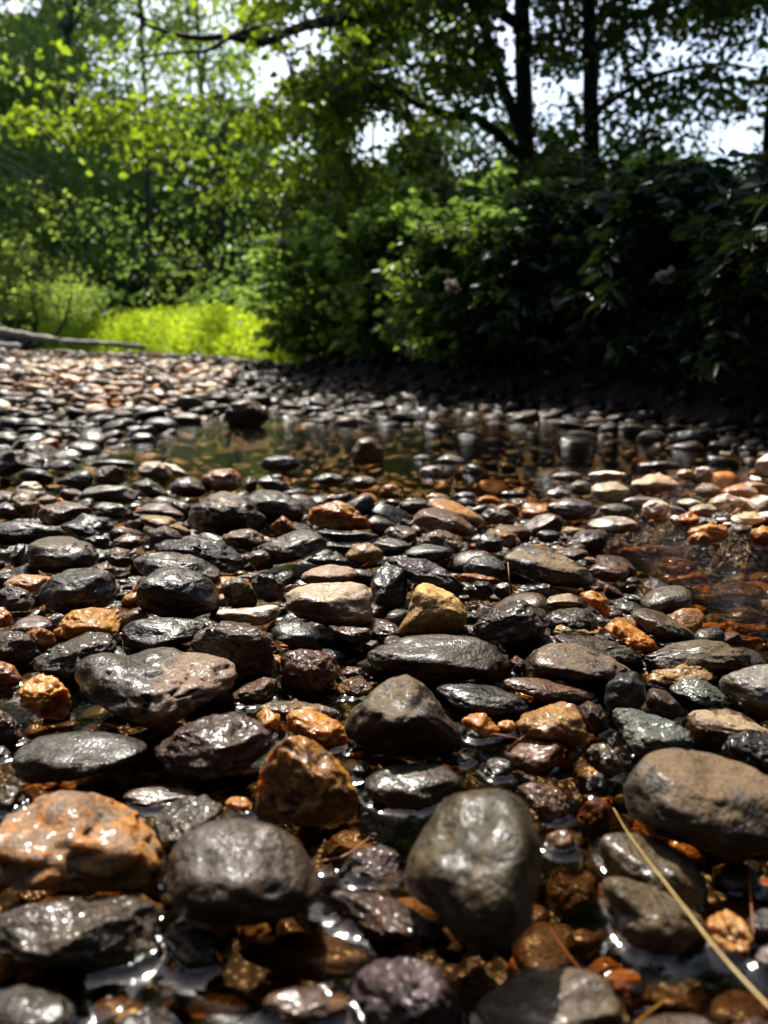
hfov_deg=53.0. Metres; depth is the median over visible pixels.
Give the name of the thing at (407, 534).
river stone
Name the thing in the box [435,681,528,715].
river stone
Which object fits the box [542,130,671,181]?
forest tree
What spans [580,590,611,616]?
river stone
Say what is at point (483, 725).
river stone
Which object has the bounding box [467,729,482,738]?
river stone
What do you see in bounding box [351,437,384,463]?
river stone
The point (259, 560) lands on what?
river stone
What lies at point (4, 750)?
river stone
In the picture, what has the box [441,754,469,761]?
river stone
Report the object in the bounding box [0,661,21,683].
river stone
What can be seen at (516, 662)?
river stone
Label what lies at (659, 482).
river stone
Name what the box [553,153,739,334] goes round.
rhododendron bush
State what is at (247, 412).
river stone
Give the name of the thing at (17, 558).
river stone
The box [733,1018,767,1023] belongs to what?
river stone
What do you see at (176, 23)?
forest tree
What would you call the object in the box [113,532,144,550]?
river stone
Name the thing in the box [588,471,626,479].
river stone
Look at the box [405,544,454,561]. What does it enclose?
river stone
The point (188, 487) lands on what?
river stone
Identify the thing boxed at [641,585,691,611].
river stone
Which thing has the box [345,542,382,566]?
river stone
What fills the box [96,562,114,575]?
river stone
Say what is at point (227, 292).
shrub
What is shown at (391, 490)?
river stone
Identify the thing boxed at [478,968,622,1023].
river stone
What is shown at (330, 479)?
river stone
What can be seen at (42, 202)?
willow tree
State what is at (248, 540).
river stone
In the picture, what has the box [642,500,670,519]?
river stone
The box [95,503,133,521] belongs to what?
river stone
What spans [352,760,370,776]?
river stone
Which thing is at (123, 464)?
river stone
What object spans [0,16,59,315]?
forest tree
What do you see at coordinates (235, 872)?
river stone
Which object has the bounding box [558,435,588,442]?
river stone
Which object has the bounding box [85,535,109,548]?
river stone
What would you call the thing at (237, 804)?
river stone
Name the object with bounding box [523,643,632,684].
river stone
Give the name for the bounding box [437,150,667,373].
rhododendron bush
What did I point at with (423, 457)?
river stone
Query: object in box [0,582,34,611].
river stone
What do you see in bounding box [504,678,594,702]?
river stone
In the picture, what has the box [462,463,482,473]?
river stone
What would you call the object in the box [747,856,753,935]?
thin stem
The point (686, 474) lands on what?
river stone
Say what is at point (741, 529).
river stone
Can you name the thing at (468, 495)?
river stone
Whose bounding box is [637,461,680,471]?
river stone
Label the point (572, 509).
river stone
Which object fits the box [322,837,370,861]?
pine needle
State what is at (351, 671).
river stone
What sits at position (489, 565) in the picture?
river stone
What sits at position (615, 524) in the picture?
river stone
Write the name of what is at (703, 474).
river stone
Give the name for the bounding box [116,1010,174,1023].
river stone
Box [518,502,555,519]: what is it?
river stone
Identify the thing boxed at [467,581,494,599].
river stone
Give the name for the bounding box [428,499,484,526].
river stone
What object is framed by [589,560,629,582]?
river stone
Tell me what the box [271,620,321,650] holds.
river stone
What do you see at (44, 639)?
river stone
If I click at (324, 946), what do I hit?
water
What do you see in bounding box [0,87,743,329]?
distant wood
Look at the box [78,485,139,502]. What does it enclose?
river stone
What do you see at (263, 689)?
river stone
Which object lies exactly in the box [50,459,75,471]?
river stone
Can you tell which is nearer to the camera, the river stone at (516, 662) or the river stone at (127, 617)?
the river stone at (516, 662)
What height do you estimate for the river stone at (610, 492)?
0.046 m
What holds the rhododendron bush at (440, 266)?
on the ground at (625, 389)
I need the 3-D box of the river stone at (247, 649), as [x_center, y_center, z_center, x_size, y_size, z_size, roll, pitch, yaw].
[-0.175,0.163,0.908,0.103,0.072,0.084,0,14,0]
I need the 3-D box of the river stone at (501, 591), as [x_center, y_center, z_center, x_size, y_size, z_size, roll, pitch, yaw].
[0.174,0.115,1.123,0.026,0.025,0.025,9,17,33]
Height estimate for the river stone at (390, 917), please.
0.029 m
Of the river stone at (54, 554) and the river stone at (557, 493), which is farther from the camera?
the river stone at (557, 493)
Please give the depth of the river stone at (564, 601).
1.07 m
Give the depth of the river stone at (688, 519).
1.55 m
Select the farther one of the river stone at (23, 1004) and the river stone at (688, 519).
the river stone at (688, 519)
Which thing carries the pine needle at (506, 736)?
on the river stone at (497, 766)
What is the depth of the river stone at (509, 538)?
1.36 m
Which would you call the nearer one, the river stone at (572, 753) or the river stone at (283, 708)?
the river stone at (572, 753)
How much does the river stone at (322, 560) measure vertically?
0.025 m
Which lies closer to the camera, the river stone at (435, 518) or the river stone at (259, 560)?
the river stone at (259, 560)
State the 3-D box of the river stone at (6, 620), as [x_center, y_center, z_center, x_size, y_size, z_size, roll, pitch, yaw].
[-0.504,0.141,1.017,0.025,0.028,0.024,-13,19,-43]
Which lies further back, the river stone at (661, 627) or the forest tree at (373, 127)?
the forest tree at (373, 127)
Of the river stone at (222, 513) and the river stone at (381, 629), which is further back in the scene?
the river stone at (222, 513)
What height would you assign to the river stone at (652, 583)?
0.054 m
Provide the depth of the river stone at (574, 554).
1.29 m
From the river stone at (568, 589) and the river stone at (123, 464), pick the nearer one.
the river stone at (568, 589)
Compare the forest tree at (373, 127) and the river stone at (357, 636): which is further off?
the forest tree at (373, 127)
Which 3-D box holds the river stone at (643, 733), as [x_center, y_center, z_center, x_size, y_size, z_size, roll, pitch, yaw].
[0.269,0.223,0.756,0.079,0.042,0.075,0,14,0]
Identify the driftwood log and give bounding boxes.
[0,328,59,343]
[0,342,20,350]
[61,339,145,348]
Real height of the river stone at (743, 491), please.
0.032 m
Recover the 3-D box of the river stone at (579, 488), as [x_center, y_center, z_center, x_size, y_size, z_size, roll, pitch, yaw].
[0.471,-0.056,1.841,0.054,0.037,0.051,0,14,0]
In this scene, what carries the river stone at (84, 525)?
on the ground at (625, 389)
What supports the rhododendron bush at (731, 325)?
on the ground at (625, 389)
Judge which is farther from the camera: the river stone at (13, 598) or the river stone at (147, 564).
the river stone at (147, 564)
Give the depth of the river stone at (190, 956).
0.49 m
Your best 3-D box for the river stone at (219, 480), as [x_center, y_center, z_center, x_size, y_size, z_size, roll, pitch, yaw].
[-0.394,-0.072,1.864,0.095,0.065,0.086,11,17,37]
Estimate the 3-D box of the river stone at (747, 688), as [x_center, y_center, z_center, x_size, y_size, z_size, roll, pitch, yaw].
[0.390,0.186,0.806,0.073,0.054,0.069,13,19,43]
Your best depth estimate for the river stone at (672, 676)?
0.88 m
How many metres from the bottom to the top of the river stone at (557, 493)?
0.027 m
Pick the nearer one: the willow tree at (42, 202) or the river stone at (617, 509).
the river stone at (617, 509)
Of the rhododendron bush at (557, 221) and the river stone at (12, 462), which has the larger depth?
the rhododendron bush at (557, 221)
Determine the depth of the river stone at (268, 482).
1.84 m
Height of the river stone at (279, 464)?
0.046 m
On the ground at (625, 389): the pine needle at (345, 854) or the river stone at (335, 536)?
the river stone at (335, 536)
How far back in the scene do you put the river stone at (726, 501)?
1.60 m
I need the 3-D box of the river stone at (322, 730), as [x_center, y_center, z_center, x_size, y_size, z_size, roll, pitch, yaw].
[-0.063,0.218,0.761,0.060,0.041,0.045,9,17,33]
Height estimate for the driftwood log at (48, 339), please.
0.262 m
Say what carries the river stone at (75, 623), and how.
on the water
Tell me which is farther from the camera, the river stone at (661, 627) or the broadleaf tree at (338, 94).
the broadleaf tree at (338, 94)
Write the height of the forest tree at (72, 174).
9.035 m
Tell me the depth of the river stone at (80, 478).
1.92 m
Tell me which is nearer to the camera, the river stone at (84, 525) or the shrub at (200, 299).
the river stone at (84, 525)
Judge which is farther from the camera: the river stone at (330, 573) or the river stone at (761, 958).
the river stone at (330, 573)
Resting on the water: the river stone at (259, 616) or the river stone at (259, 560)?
the river stone at (259, 616)
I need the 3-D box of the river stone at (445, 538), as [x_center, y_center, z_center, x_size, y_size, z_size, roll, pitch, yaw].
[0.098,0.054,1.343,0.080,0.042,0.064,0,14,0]
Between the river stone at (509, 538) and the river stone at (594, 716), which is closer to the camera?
the river stone at (594, 716)
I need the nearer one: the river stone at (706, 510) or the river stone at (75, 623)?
the river stone at (75, 623)
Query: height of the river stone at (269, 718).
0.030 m
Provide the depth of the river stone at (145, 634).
0.94 m
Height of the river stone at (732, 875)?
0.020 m
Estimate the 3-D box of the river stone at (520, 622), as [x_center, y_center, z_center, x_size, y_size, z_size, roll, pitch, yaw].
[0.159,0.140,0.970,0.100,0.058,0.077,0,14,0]
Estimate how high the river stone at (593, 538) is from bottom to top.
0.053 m
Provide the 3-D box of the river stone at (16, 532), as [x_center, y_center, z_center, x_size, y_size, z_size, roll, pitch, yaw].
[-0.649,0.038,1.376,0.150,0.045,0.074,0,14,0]
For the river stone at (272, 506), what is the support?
on the water
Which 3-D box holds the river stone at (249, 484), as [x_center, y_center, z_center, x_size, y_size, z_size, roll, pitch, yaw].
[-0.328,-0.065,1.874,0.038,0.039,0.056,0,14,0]
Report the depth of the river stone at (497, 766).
0.70 m
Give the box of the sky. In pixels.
[0,0,767,279]
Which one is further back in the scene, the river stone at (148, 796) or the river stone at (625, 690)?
the river stone at (625, 690)
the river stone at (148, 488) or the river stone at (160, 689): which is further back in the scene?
the river stone at (148, 488)
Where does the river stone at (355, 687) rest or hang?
on the water
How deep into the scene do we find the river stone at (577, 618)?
0.99 m
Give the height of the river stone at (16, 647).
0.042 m
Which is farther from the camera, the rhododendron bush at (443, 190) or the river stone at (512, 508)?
the rhododendron bush at (443, 190)
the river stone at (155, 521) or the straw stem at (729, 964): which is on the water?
the straw stem at (729, 964)
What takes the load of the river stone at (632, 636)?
on the water
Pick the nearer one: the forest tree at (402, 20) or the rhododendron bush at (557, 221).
the rhododendron bush at (557, 221)
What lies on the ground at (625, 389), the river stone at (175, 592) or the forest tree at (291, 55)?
the forest tree at (291, 55)
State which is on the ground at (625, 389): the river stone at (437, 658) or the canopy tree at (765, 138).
the canopy tree at (765, 138)
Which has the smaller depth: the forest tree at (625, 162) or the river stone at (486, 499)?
the river stone at (486, 499)
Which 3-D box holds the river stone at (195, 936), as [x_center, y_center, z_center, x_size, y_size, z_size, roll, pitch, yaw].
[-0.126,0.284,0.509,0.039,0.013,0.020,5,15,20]
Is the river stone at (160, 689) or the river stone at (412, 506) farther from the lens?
the river stone at (412, 506)
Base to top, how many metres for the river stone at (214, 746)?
0.046 m
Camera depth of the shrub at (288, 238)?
10.57 m
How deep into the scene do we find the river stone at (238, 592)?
1.08 m
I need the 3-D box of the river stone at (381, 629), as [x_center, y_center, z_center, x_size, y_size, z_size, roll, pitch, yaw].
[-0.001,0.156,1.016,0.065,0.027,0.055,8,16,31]
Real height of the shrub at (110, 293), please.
2.442 m
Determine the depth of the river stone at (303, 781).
0.62 m
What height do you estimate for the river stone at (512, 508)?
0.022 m
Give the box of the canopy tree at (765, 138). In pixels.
[418,0,767,191]
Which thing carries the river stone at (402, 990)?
on the water
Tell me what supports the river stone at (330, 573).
on the ground at (625, 389)
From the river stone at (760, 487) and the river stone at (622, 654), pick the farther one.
the river stone at (760, 487)
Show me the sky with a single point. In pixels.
(740, 140)
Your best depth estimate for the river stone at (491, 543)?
1.32 m
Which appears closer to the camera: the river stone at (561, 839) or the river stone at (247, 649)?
the river stone at (561, 839)
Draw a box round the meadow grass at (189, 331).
[28,298,333,366]
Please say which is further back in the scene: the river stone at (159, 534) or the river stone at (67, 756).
the river stone at (159, 534)
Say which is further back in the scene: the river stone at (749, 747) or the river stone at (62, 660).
the river stone at (62, 660)
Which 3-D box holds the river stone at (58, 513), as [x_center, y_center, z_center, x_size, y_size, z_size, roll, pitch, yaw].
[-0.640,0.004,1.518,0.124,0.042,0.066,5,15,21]
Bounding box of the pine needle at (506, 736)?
[493,733,522,740]
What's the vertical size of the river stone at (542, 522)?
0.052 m
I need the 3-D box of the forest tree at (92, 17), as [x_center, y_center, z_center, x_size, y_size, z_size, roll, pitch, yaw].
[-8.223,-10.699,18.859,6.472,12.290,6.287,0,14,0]
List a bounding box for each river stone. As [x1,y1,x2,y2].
[0,450,51,477]
[0,502,22,520]
[0,520,65,545]
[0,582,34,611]
[0,607,12,627]
[0,630,40,663]
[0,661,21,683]
[0,710,23,742]
[0,746,8,756]
[0,785,24,810]
[0,790,161,892]
[0,893,163,971]
[0,984,73,1023]
[3,574,50,591]
[7,616,57,633]
[9,544,25,567]
[10,731,146,783]
[11,491,37,518]
[16,482,42,490]
[18,468,53,483]
[19,674,71,718]
[23,442,57,455]
[24,536,99,573]
[26,626,55,651]
[33,631,116,678]
[36,501,91,525]
[38,495,56,505]
[38,568,116,614]
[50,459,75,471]
[53,607,121,638]
[56,470,93,486]
[60,513,114,536]
[74,647,236,730]
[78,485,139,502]
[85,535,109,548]
[90,459,135,468]
[95,465,126,485]
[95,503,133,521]
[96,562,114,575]
[104,547,134,567]
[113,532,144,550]
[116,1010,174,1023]
[117,609,148,628]
[120,617,205,650]
[123,787,195,806]
[132,478,169,497]
[133,552,220,580]
[135,566,219,617]
[137,461,172,482]
[138,503,184,519]
[141,515,190,535]
[147,526,182,548]
[153,794,223,862]
[154,712,271,779]
[155,537,243,571]
[162,463,187,477]
[165,818,321,927]
[165,926,221,946]
[169,476,206,497]
[172,943,216,968]
[187,491,265,535]
[190,621,276,681]
[200,468,241,492]
[216,605,280,625]
[221,576,256,608]
[222,529,264,551]
[223,397,269,426]
[225,797,251,812]
[231,677,279,701]
[242,476,256,492]
[245,489,305,523]
[246,550,273,570]
[251,574,284,602]
[255,736,358,827]
[256,707,280,731]
[257,475,290,491]
[257,699,339,718]
[258,530,327,564]
[260,455,300,472]
[263,986,345,1022]
[271,516,296,533]
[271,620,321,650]
[272,474,283,480]
[279,649,339,692]
[284,582,372,626]
[286,708,348,747]
[301,564,358,583]
[306,554,362,568]
[307,501,371,530]
[313,473,344,485]
[314,530,377,542]
[329,625,372,645]
[331,890,440,943]
[337,679,372,695]
[342,666,362,675]
[344,674,462,760]
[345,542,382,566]
[347,845,398,879]
[348,476,376,489]
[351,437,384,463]
[351,957,459,1023]
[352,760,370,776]
[357,618,402,640]
[364,763,462,807]
[367,634,504,682]
[370,565,407,613]
[372,504,409,522]
[372,538,409,556]
[380,484,401,496]
[382,525,416,542]
[387,556,464,594]
[398,583,466,635]
[399,499,426,512]
[404,789,542,953]
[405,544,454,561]
[413,454,430,460]
[413,507,474,535]
[418,529,463,551]
[419,466,442,475]
[425,493,448,499]
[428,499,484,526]
[435,454,464,462]
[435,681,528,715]
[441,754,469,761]
[454,492,475,498]
[458,573,503,584]
[461,713,500,737]
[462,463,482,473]
[463,554,509,579]
[466,611,483,624]
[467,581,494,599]
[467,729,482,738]
[473,599,550,646]
[475,495,499,503]
[475,533,503,553]
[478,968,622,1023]
[480,507,514,523]
[486,528,519,546]
[486,757,511,774]
[494,582,512,599]
[495,503,518,513]
[497,720,515,731]
[500,491,525,496]
[503,550,595,587]
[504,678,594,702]
[508,739,564,771]
[509,498,539,509]
[510,655,523,670]
[516,701,589,748]
[516,782,568,820]
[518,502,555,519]
[521,513,563,534]
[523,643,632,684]
[546,498,596,520]
[547,487,568,498]
[547,593,586,608]
[547,829,573,848]
[548,607,597,630]
[549,584,584,594]
[551,471,581,481]
[553,625,590,635]
[554,547,589,560]
[555,634,642,665]
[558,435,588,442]
[564,747,579,760]
[565,529,608,548]
[569,480,591,495]
[578,701,609,730]
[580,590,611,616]
[584,743,621,773]
[587,516,638,531]
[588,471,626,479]
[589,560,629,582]
[591,481,628,503]
[598,833,706,906]
[599,503,632,517]
[602,876,705,954]
[604,621,658,652]
[604,671,645,712]
[612,708,693,756]
[622,496,662,507]
[623,748,767,855]
[631,472,679,493]
[631,608,694,643]
[635,1013,713,1023]
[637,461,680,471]
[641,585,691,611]
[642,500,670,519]
[643,576,668,589]
[643,639,752,673]
[645,688,683,717]
[648,664,718,684]
[669,430,710,445]
[670,677,724,706]
[676,511,699,526]
[677,469,693,480]
[686,708,767,743]
[688,522,728,538]
[689,504,717,517]
[689,531,711,543]
[694,467,712,482]
[694,483,720,497]
[707,909,753,953]
[708,492,744,510]
[716,862,757,889]
[719,664,767,719]
[721,730,767,770]
[722,484,758,497]
[731,511,764,525]
[732,524,751,533]
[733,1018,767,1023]
[737,481,767,493]
[745,908,767,938]
[749,525,767,541]
[755,454,767,475]
[755,945,767,970]
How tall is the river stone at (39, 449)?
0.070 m
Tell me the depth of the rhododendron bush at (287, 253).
6.01 m
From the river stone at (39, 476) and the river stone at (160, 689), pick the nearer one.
the river stone at (160, 689)
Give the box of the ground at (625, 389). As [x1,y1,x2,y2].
[0,323,767,644]
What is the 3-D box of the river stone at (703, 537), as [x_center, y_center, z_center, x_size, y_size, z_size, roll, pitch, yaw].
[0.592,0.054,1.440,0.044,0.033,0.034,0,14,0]
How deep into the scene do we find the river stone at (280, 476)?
1.92 m
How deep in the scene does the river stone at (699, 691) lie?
0.84 m
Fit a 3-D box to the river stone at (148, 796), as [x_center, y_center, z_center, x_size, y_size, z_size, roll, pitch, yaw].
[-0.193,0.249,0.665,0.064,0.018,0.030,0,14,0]
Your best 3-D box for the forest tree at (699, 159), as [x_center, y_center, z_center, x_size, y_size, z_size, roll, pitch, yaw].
[5.649,-4.707,12.859,3.684,3.917,6.177,4,14,16]
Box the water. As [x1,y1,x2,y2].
[0,346,767,1023]
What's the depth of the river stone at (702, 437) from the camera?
2.59 m
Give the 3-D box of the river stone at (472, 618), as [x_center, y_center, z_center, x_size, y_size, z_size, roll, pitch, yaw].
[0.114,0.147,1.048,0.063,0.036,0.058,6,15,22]
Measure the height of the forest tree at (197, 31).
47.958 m
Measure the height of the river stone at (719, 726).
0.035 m
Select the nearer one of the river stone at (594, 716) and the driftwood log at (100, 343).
the river stone at (594, 716)
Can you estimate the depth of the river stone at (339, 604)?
1.00 m
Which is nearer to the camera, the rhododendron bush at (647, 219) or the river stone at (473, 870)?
the river stone at (473, 870)
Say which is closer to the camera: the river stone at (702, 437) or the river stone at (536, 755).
the river stone at (536, 755)
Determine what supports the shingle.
on the ground at (625, 389)
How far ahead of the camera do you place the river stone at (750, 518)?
1.48 m
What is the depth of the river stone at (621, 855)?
0.56 m
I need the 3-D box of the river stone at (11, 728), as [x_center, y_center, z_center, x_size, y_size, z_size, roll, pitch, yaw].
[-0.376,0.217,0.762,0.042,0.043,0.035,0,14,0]
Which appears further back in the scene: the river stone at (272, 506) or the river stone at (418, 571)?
the river stone at (272, 506)
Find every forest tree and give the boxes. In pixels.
[0,0,146,313]
[0,0,149,321]
[0,0,151,213]
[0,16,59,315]
[69,0,209,312]
[87,0,314,234]
[136,57,274,306]
[195,0,206,195]
[208,11,366,287]
[240,0,437,175]
[253,1,479,227]
[363,144,475,217]
[392,98,580,204]
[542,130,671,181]
[597,1,603,91]
[626,138,760,191]
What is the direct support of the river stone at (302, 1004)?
on the water
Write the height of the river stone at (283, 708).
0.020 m
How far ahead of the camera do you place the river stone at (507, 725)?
0.77 m
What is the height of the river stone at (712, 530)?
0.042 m
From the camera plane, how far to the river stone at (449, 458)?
2.29 m
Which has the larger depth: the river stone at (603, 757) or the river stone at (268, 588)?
the river stone at (268, 588)
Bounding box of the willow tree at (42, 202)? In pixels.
[0,0,84,290]
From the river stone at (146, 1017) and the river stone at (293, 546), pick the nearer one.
the river stone at (146, 1017)
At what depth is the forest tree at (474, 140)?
13.11 m
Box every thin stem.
[507,562,509,595]
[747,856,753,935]
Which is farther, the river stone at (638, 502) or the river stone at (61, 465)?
the river stone at (61, 465)
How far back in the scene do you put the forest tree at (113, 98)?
16.99 m
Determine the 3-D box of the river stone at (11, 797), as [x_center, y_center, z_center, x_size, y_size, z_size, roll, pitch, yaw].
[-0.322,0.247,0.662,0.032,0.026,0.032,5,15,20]
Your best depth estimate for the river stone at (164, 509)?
1.53 m
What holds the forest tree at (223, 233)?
on the ground at (625, 389)
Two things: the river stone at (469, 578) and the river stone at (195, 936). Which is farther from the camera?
the river stone at (469, 578)
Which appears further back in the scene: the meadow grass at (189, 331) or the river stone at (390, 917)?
the meadow grass at (189, 331)
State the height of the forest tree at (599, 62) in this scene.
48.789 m
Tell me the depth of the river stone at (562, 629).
0.98 m
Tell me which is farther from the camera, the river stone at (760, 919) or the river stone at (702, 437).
the river stone at (702, 437)
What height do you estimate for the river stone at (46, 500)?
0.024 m
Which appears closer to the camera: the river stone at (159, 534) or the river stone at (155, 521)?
the river stone at (159, 534)
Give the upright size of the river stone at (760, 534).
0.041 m
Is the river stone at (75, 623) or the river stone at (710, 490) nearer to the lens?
the river stone at (75, 623)
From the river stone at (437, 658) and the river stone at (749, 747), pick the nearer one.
the river stone at (749, 747)
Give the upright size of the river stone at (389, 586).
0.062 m
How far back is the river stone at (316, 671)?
0.86 m
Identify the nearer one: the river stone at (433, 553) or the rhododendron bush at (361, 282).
the river stone at (433, 553)
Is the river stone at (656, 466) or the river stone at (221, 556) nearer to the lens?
the river stone at (221, 556)
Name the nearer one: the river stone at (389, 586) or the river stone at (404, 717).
the river stone at (404, 717)
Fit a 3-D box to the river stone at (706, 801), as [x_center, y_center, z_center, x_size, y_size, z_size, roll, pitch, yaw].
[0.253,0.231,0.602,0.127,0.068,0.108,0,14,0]
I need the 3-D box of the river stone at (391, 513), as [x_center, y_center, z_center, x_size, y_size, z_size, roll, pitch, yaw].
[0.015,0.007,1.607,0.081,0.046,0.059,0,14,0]
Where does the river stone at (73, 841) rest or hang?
on the water
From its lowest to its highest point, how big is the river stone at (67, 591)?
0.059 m
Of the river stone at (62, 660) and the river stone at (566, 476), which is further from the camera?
the river stone at (566, 476)
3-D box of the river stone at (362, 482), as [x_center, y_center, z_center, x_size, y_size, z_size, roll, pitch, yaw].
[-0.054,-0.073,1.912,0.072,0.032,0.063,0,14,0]
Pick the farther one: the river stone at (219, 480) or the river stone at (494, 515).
the river stone at (219, 480)
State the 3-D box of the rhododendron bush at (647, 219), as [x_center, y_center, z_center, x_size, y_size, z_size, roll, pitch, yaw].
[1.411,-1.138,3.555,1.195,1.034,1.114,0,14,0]
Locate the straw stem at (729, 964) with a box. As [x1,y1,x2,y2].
[613,807,767,1006]
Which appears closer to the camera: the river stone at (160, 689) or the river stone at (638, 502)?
the river stone at (160, 689)
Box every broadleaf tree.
[0,0,553,292]
[372,0,767,376]
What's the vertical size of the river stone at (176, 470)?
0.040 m
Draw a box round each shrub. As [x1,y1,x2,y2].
[0,224,106,351]
[38,188,170,324]
[135,216,229,307]
[202,227,311,310]
[261,180,383,308]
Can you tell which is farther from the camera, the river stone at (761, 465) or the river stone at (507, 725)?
the river stone at (761, 465)
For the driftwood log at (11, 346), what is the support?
on the ground at (625, 389)
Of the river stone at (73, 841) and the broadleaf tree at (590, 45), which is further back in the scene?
the broadleaf tree at (590, 45)
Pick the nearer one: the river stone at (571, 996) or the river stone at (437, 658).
the river stone at (571, 996)
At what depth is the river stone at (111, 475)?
1.93 m
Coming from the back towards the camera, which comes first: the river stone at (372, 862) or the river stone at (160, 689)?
the river stone at (160, 689)
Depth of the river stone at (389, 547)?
1.32 m
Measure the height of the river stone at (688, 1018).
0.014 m
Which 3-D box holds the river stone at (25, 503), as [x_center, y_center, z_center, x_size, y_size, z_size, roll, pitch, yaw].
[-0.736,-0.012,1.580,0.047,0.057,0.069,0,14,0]
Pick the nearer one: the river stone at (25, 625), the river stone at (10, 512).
the river stone at (25, 625)
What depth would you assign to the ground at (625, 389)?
3.51 m
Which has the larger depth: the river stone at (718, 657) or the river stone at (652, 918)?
the river stone at (718, 657)
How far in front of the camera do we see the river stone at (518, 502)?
1.70 m
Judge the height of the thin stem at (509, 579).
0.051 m
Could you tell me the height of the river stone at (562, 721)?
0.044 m
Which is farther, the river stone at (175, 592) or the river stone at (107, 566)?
the river stone at (107, 566)
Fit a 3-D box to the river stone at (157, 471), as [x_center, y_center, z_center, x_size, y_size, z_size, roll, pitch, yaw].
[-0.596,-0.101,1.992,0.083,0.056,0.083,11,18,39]
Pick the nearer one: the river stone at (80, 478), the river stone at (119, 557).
the river stone at (119, 557)
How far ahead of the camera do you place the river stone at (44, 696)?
0.79 m
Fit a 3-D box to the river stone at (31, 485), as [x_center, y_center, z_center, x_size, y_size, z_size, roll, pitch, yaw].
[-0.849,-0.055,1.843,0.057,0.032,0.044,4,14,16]
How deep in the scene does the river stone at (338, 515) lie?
1.47 m
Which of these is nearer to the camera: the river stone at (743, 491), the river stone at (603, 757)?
the river stone at (603, 757)
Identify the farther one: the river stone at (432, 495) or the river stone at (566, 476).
the river stone at (566, 476)
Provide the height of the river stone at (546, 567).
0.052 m
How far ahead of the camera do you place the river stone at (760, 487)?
1.85 m
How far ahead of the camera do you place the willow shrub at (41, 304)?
10.24 m
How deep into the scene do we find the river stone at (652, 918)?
0.51 m
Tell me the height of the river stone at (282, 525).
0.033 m
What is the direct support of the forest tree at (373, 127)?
on the ground at (625, 389)
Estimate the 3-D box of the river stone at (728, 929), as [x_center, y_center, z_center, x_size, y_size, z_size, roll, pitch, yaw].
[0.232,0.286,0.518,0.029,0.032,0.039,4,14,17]
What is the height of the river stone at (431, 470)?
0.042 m
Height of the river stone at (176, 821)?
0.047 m
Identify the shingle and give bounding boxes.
[0,348,767,703]
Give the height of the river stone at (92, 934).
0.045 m
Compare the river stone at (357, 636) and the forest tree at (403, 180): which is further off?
the forest tree at (403, 180)
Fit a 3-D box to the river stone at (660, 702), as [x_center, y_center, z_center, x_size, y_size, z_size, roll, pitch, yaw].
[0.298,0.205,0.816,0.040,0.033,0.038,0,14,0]
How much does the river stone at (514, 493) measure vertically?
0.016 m
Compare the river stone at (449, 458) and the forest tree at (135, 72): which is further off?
the forest tree at (135, 72)
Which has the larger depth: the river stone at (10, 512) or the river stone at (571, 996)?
the river stone at (10, 512)
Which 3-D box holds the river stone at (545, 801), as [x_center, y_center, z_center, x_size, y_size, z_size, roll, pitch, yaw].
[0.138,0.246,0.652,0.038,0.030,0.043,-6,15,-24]
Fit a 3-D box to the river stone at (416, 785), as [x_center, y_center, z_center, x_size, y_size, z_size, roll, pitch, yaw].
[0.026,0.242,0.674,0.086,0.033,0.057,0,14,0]
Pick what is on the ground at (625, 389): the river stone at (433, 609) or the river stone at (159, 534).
the river stone at (159, 534)
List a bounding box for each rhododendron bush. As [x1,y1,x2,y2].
[229,201,393,358]
[315,187,464,360]
[359,183,518,303]
[370,160,582,366]
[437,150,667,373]
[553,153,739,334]
[554,132,767,381]
[657,148,767,395]
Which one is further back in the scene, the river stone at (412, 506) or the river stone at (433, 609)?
the river stone at (412, 506)

